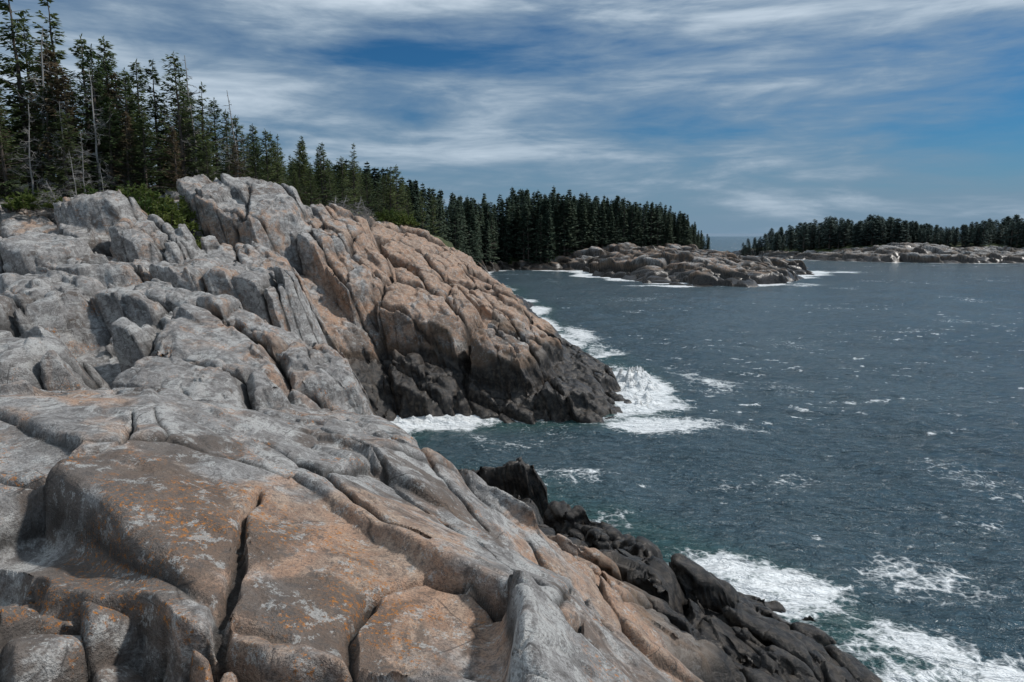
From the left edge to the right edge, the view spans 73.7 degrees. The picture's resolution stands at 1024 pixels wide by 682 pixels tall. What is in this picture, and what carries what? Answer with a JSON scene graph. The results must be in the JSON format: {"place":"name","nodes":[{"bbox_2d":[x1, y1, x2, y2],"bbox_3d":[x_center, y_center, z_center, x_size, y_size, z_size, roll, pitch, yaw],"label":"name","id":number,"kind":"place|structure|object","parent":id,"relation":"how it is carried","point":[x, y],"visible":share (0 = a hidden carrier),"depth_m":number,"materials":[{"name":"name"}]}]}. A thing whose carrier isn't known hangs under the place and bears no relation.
{"place":"outdoors","nodes":[
{"label":"outdoors","id":0,"kind":"place"},
{"bbox_2d":[0,173,882,681],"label":"rocky shore","id":1,"kind":"structure","parent":0,"point":[216,465],"depth_m":8.37,"materials":[{"name":"stone"}]},
{"bbox_2d":[0,95,19,194],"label":"spruce tree","id":2,"kind":"object","parent":1,"relation":"on","point":[5,159],"visible":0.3,"depth_m":38.45,"materials":[{"name":"green plant"}]},
{"bbox_2d":[0,110,26,196],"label":"spruce tree","id":3,"kind":"object","parent":1,"relation":"on","point":[3,132],"visible":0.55,"depth_m":38.12,"materials":[{"name":"green plant"}]},
{"bbox_2d":[0,91,36,197],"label":"spruce tree","id":4,"kind":"object","parent":1,"relation":"on","point":[6,185],"visible":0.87,"depth_m":36.85,"materials":[{"name":"green plant"}]},
{"bbox_2d":[0,56,36,193],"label":"spruce tree","id":5,"kind":"object","parent":1,"relation":"on","point":[18,136],"visible":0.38,"depth_m":39.99,"materials":[{"name":"green plant"}]},
{"bbox_2d":[0,23,44,189],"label":"spruce tree","id":6,"kind":"object","parent":1,"relation":"on","point":[27,61],"visible":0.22,"depth_m":43.91,"materials":[{"name":"green plant"}]},
{"bbox_2d":[4,105,47,196],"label":"dead tree","id":7,"kind":"object","parent":1,"relation":"on","point":[31,171],"visible":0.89,"depth_m":36.52,"materials":[{"name":"plant"}]},
{"bbox_2d":[0,186,71,211],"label":"juniper shrub","id":8,"kind":"object","parent":1,"relation":"on","point":[26,200],"visible":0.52,"depth_m":35.32,"materials":[{"name":"green plant"}]},
{"bbox_2d":[0,0,75,194],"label":"spruce tree","id":9,"kind":"object","parent":1,"relation":"on","point":[11,70],"visible":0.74,"depth_m":39.69,"materials":[{"name":"green plant"}]},
{"bbox_2d":[1,26,84,190],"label":"conifer tree","id":10,"kind":"object","parent":1,"relation":"on","point":[43,107],"visible":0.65,"depth_m":39.15,"materials":[{"name":"green plant"}]},
{"bbox_2d":[7,37,84,191],"bbox_3d":[-29.141,-13.897,42.672,4.401,10.274,4.082,6,9,26],"label":"spruce tree","id":11,"kind":"object","parent":1,"relation":"on","point":[39,54],"visible":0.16,"depth_m":42.01,"materials":[{"name":"green plant"}]},
{"bbox_2d":[32,181,62,217],"bbox_3d":[-23.680,-7.102,35.073,2.249,2.254,2.378,-9,13,-39],"label":"dead bush","id":12,"kind":"object","parent":1,"relation":"on","point":[50,198],"visible":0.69,"depth_m":34.98,"materials":[{"name":"grey plant"}]},
{"bbox_2d":[13,83,84,197],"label":"spruce tree","id":13,"kind":"object","parent":1,"relation":"on","point":[47,116],"visible":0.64,"depth_m":39.22,"materials":[{"name":"green plant"}]},
{"bbox_2d":[19,0,80,191],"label":"spruce tree","id":14,"kind":"object","parent":1,"relation":"on","point":[51,27],"visible":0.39,"depth_m":40.47,"materials":[{"name":"green plant"}]},
{"bbox_2d":[19,46,93,194],"bbox_3d":[-26.656,-12.672,40.312,4.107,9.195,4.273,5,10,32],"label":"spruce tree","id":15,"kind":"object","parent":1,"relation":"on","point":[48,52],"visible":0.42,"depth_m":39.97,"materials":[{"name":"green plant"}]},
{"bbox_2d":[34,101,90,193],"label":"dead tree","id":16,"kind":"object","parent":1,"relation":"on","point":[49,185],"visible":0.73,"depth_m":37.08,"materials":[{"name":"plant"}]},
{"bbox_2d":[32,65,94,192],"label":"spruce tree","id":17,"kind":"object","parent":1,"relation":"on","point":[64,78],"visible":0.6,"depth_m":39.35,"materials":[{"name":"green plant"}]},
{"bbox_2d":[59,153,83,195],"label":"dead tree","id":18,"kind":"object","parent":1,"relation":"on","point":[71,164],"visible":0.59,"depth_m":35.70,"materials":[{"name":"plant"}]},
{"bbox_2d":[43,109,106,197],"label":"spruce tree","id":19,"kind":"object","parent":1,"relation":"on","point":[64,173],"visible":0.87,"depth_m":37.38,"materials":[{"name":"green plant"}]},
{"bbox_2d":[66,130,100,193],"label":"dead tree","id":20,"kind":"object","parent":1,"relation":"on","point":[81,143],"visible":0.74,"depth_m":37.05,"materials":[{"name":"plant"}]},
{"bbox_2d":[53,34,121,189],"bbox_3d":[-25.809,-13.520,41.492,3.860,10.381,3.882,6,10,40],"label":"spruce tree","id":21,"kind":"object","parent":1,"relation":"on","point":[81,48],"visible":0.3,"depth_m":41.59,"materials":[{"name":"green plant"}]},
{"bbox_2d":[57,43,122,193],"bbox_3d":[-25.029,-12.697,40.379,4.077,9.516,3.781,-6,11,-42],"label":"spruce tree","id":22,"kind":"object","parent":1,"relation":"on","point":[95,74],"visible":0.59,"depth_m":40.25,"materials":[{"name":"green plant"}]},
{"bbox_2d":[62,67,135,191],"bbox_3d":[-23.469,-11.387,38.904,3.928,8.112,3.765,-6,11,-32],"label":"dead tree","id":23,"kind":"object","parent":1,"relation":"on","point":[96,135],"visible":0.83,"depth_m":38.74,"materials":[{"name":"grey wood"}]},
{"bbox_2d":[74,54,135,187],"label":"spruce tree","id":24,"kind":"object","parent":1,"relation":"on","point":[105,68],"visible":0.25,"depth_m":42.88,"materials":[{"name":"green plant"}]},
{"bbox_2d":[72,186,138,201],"bbox_3d":[-21.906,-7.705,37.401,3.789,1.461,4.043,0,9,0],"label":"juniper shrub","id":25,"kind":"object","parent":1,"relation":"on","point":[91,190],"visible":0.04,"depth_m":36.75,"materials":[{"name":"green plant"}]},
{"bbox_2d":[79,36,152,187],"bbox_3d":[-26.692,-14.737,45.895,4.962,10.817,5.198,-4,10,-22],"label":"spruce tree","id":26,"kind":"object","parent":1,"relation":"on","point":[107,55],"visible":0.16,"depth_m":44.75,"materials":[{"name":"green plant"}]},
{"bbox_2d":[80,72,153,189],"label":"spruce tree","id":27,"kind":"object","parent":1,"relation":"on","point":[111,91],"visible":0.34,"depth_m":41.40,"materials":[{"name":"green plant"}]},
{"bbox_2d":[84,105,151,190],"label":"spruce tree","id":28,"kind":"object","parent":1,"relation":"on","point":[109,144],"visible":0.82,"depth_m":39.15,"materials":[{"name":"green plant"}]},
{"bbox_2d":[99,111,143,194],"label":"spruce tree","id":29,"kind":"object","parent":1,"relation":"on","point":[123,142],"visible":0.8,"depth_m":39.53,"materials":[{"name":"green plant"}]},
{"bbox_2d":[100,67,154,194],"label":"spruce tree","id":30,"kind":"object","parent":1,"relation":"on","point":[133,105],"visible":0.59,"depth_m":40.64,"materials":[{"name":"green plant"}]},
{"bbox_2d":[114,180,177,207],"bbox_3d":[-20.734,-7.924,37.803,4.087,1.946,4.120,-1,9,-10],"label":"juniper shrub","id":31,"kind":"object","parent":1,"relation":"on","point":[143,191],"visible":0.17,"depth_m":37.53,"materials":[{"name":"green plant"}]},
{"bbox_2d":[119,115,177,199],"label":"spruce tree","id":32,"kind":"object","parent":1,"relation":"on","point":[146,179],"visible":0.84,"depth_m":39.88,"materials":[{"name":"green plant"}]},
{"bbox_2d":[116,59,186,189],"bbox_3d":[-23.196,-13.187,43.089,4.366,9.086,4.169,5,11,28],"label":"spruce tree","id":33,"kind":"object","parent":1,"relation":"on","point":[138,81],"visible":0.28,"depth_m":42.87,"materials":[{"name":"green plant"}]},
{"bbox_2d":[139,60,174,194],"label":"spruce tree","id":34,"kind":"object","parent":1,"relation":"on","point":[149,90],"visible":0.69,"depth_m":42.08,"materials":[{"name":"green plant"}]},
{"bbox_2d":[134,195,187,220],"bbox_3d":[-19.631,-7.085,36.794,4.290,1.453,4.000,-7,10,-36],"label":"juniper shrub","id":35,"kind":"object","parent":1,"relation":"on","point":[146,206],"visible":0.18,"depth_m":36.03,"materials":[{"name":"green plant"}]},
{"bbox_2d":[154,126,186,193],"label":"spruce tree","id":36,"kind":"object","parent":1,"relation":"on","point":[171,171],"visible":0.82,"depth_m":40.97,"materials":[{"name":"green plant"}]},
{"bbox_2d":[149,194,197,219],"bbox_3d":[-18.571,-7.325,37.669,3.458,1.659,3.484,5,10,28],"label":"juniper shrub","id":37,"kind":"object","parent":1,"relation":"on","point":[183,205],"visible":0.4,"depth_m":37.09,"materials":[{"name":"green plant"}]},
{"bbox_2d":[132,51,215,186],"bbox_3d":[-20.954,-12.970,42.101,5.072,9.552,4.444,-5,10,-28],"label":"spruce tree","id":38,"kind":"object","parent":1,"relation":"on","point":[181,135],"visible":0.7,"depth_m":42.06,"materials":[{"name":"green plant"}]},
{"bbox_2d":[147,203,202,233],"bbox_3d":[-18.454,-6.497,36.285,3.770,1.812,3.800,2,9,12],"label":"juniper shrub","id":39,"kind":"object","parent":1,"relation":"on","point":[177,219],"visible":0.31,"depth_m":35.88,"materials":[{"name":"green plant"}]},
{"bbox_2d":[160,81,210,186],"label":"spruce tree","id":40,"kind":"object","parent":1,"relation":"on","point":[193,113],"visible":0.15,"depth_m":46.04,"materials":[{"name":"green plant"}]},
{"bbox_2d":[162,88,215,187],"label":"spruce tree","id":41,"kind":"object","parent":1,"relation":"on","point":[186,150],"visible":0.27,"depth_m":44.43,"materials":[{"name":"green plant"}]},
{"bbox_2d":[193,233,201,249],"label":"juniper shrub","id":42,"kind":"object","parent":1,"relation":"on","point":[198,243],"visible":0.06,"depth_m":35.49,"materials":[{"name":"green plant"}]},
{"bbox_2d":[171,55,228,175],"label":"conifer tree","id":43,"kind":"object","parent":1,"relation":"on","point":[194,141],"visible":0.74,"depth_m":43.33,"materials":[{"name":"green plant"}]},
{"bbox_2d":[181,88,219,172],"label":"spruce tree","id":44,"kind":"object","parent":1,"relation":"on","point":[196,120],"visible":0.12,"depth_m":51.06,"materials":[{"name":"green plant"}]},
{"bbox_2d":[194,81,223,177],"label":"spruce tree","id":45,"kind":"object","parent":1,"relation":"on","point":[207,135],"visible":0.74,"depth_m":43.10,"materials":[{"name":"green plant"}]},
{"bbox_2d":[192,140,232,181],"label":"spruce tree","id":46,"kind":"object","parent":1,"relation":"on","point":[205,163],"visible":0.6,"depth_m":42.12,"materials":[{"name":"green plant"}]},
{"bbox_2d":[192,98,240,180],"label":"spruce tree","id":47,"kind":"object","parent":1,"relation":"on","point":[217,111],"visible":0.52,"depth_m":45.33,"materials":[{"name":"green plant"}]},
{"bbox_2d":[0,66,440,236],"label":"hillside forest","id":48,"kind":"object","parent":1,"relation":"on","point":[280,168],"visible":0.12,"depth_m":66.15,"materials":[{"name":"green plant"}]},
{"bbox_2d":[212,93,253,179],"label":"conifer tree","id":49,"kind":"object","parent":1,"relation":"on","point":[231,118],"visible":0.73,"depth_m":45.27,"materials":[{"name":"plant"}]},
{"bbox_2d":[215,109,257,179],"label":"spruce tree","id":50,"kind":"object","parent":1,"relation":"on","point":[224,113],"visible":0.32,"depth_m":50.06,"materials":[{"name":"green plant"}]},
{"bbox_2d":[228,145,245,177],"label":"spruce tree","id":51,"kind":"object","parent":1,"relation":"on","point":[236,165],"visible":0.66,"depth_m":44.11,"materials":[{"name":"green plant"}]},
{"bbox_2d":[217,115,257,177],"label":"spruce tree","id":52,"kind":"object","parent":1,"relation":"on","point":[243,152],"visible":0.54,"depth_m":46.46,"materials":[{"name":"green plant"}]},
{"bbox_2d":[242,123,271,176],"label":"spruce tree","id":53,"kind":"object","parent":1,"relation":"on","point":[252,137],"visible":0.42,"depth_m":51.47,"materials":[{"name":"green plant"}]},
{"bbox_2d":[248,144,270,180],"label":"spruce tree","id":54,"kind":"object","parent":1,"relation":"on","point":[255,168],"visible":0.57,"depth_m":45.76,"materials":[{"name":"green plant"}]},
{"bbox_2d":[252,130,282,182],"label":"spruce tree","id":55,"kind":"object","parent":1,"relation":"on","point":[265,146],"visible":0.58,"depth_m":50.36,"materials":[{"name":"green plant"}]},
{"bbox_2d":[290,171,307,205],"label":"spruce tree","id":56,"kind":"object","parent":1,"relation":"on","point":[293,176],"visible":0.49,"depth_m":49.86,"materials":[{"name":"green plant"}]},
{"bbox_2d":[286,141,320,205],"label":"spruce tree","id":57,"kind":"object","parent":1,"relation":"on","point":[300,165],"visible":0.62,"depth_m":52.59,"materials":[{"name":"green plant"}]},
{"bbox_2d":[293,137,313,203],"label":"spruce tree","id":58,"kind":"object","parent":1,"relation":"on","point":[301,142],"visible":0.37,"depth_m":56.48,"materials":[{"name":"green plant"}]},
{"bbox_2d":[297,166,324,206],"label":"spruce tree","id":59,"kind":"object","parent":1,"relation":"on","point":[309,170],"visible":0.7,"depth_m":49.41,"materials":[{"name":"green plant"}]},
{"bbox_2d":[311,142,331,205],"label":"spruce tree","id":60,"kind":"object","parent":1,"relation":"on","point":[324,188],"visible":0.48,"depth_m":55.59,"materials":[{"name":"green plant"}]},
{"bbox_2d":[312,145,340,206],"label":"spruce tree","id":61,"kind":"object","parent":1,"relation":"on","point":[320,175],"visible":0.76,"depth_m":51.57,"materials":[{"name":"green plant"}]},
{"bbox_2d":[328,197,341,205],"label":"dead bush","id":62,"kind":"object","parent":1,"relation":"on","point":[335,198],"visible":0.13,"depth_m":48.30,"materials":[{"name":"plant"}]},
{"bbox_2d":[331,178,352,209],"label":"spruce tree","id":63,"kind":"object","parent":1,"relation":"on","point":[340,184],"visible":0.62,"depth_m":50.80,"materials":[{"name":"green plant"}]},
{"bbox_2d":[325,157,359,209],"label":"spruce tree","id":64,"kind":"object","parent":1,"relation":"on","point":[341,170],"visible":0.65,"depth_m":52.48,"materials":[{"name":"green plant"}]},
{"bbox_2d":[336,195,358,215],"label":"dead bush","id":65,"kind":"object","parent":1,"relation":"on","point":[346,205],"visible":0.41,"depth_m":47.70,"materials":[{"name":"grey plant"}]},
{"bbox_2d":[338,160,368,213],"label":"spruce tree","id":66,"kind":"object","parent":1,"relation":"on","point":[353,179],"visible":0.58,"depth_m":58.49,"materials":[{"name":"green plant"}]},
{"bbox_2d":[348,198,383,227],"bbox_3d":[-10.644,-8.747,48.120,2.841,2.848,3.003,5,12,27],"label":"dead bush","id":67,"kind":"object","parent":1,"relation":"on","point":[361,214],"visible":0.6,"depth_m":47.96,"materials":[{"name":"grey plant"}]},
{"bbox_2d":[351,173,381,215],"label":"spruce tree","id":68,"kind":"object","parent":1,"relation":"on","point":[366,191],"visible":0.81,"depth_m":54.73,"materials":[{"name":"green plant"}]},
{"bbox_2d":[360,204,381,227],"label":"dead bush","id":69,"kind":"object","parent":1,"relation":"on","point":[368,216],"visible":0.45,"depth_m":49.47,"materials":[{"name":"grey plant"}]},
{"bbox_2d":[371,207,408,222],"bbox_3d":[-9.988,-10.161,55.045,2.828,1.344,2.852,8,12,42],"label":"juniper shrub","id":70,"kind":"object","parent":1,"relation":"on","point":[383,216],"visible":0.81,"depth_m":54.60,"materials":[{"name":"green plant"}]},
{"bbox_2d":[376,175,405,214],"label":"spruce tree","id":71,"kind":"object","parent":1,"relation":"on","point":[387,184],"visible":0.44,"depth_m":60.57,"materials":[{"name":"green plant"}]},
{"bbox_2d":[383,167,402,216],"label":"spruce tree","id":72,"kind":"object","parent":1,"relation":"on","point":[391,200],"visible":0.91,"depth_m":56.74,"materials":[{"name":"green plant"}]},
{"bbox_2d":[380,164,410,216],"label":"spruce tree","id":73,"kind":"object","parent":1,"relation":"on","point":[399,192],"visible":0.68,"depth_m":58.68,"materials":[{"name":"green plant"}]},
{"bbox_2d":[388,212,419,225],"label":"juniper shrub","id":74,"kind":"object","parent":1,"relation":"on","point":[410,221],"visible":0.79,"depth_m":54.62,"materials":[{"name":"green plant"}]},
{"bbox_2d":[0,0,1023,233],"label":"sky","id":75,"kind":"structure","parent":0,"point":[735,116],"materials":[{"name":"blue"}]},
{"bbox_2d":[474,242,813,286],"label":"rocky peninsula","id":76,"kind":"object","parent":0,"point":[677,264],"visible":0.34,"depth_m":147.42},
{"bbox_2d":[214,153,711,264],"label":"peninsula forest","id":77,"kind":"object","parent":76,"relation":"on","point":[545,228],"visible":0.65,"depth_m":184.91,"materials":[{"name":"green plant"}]},
{"bbox_2d":[390,236,1023,681],"bbox_3d":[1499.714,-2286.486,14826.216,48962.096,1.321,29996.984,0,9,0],"label":"sea","id":78,"kind":"structure","parent":0,"point":[834,450],"depth_m":29.92,"materials":[{"name":"liquid"}]},
{"bbox_2d":[696,233,767,235],"bbox_3d":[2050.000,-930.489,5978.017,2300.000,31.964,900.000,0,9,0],"label":"distant hills","id":79,"kind":"structure","parent":0,"point":[740,234],"depth_m":5729.13,"materials":[{"name":"blue"}]},
{"bbox_2d":[731,242,1023,262],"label":"wooded island","id":80,"kind":"structure","parent":0,"point":[906,252],"depth_m":238.92,"materials":[{"name":"grey stone"}]},
{"bbox_2d":[740,214,1023,255],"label":"island forest","id":81,"kind":"object","parent":80,"relation":"on","point":[876,230],"visible":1,"depth_m":261.62,"materials":[{"name":"green plant"}]}
]}

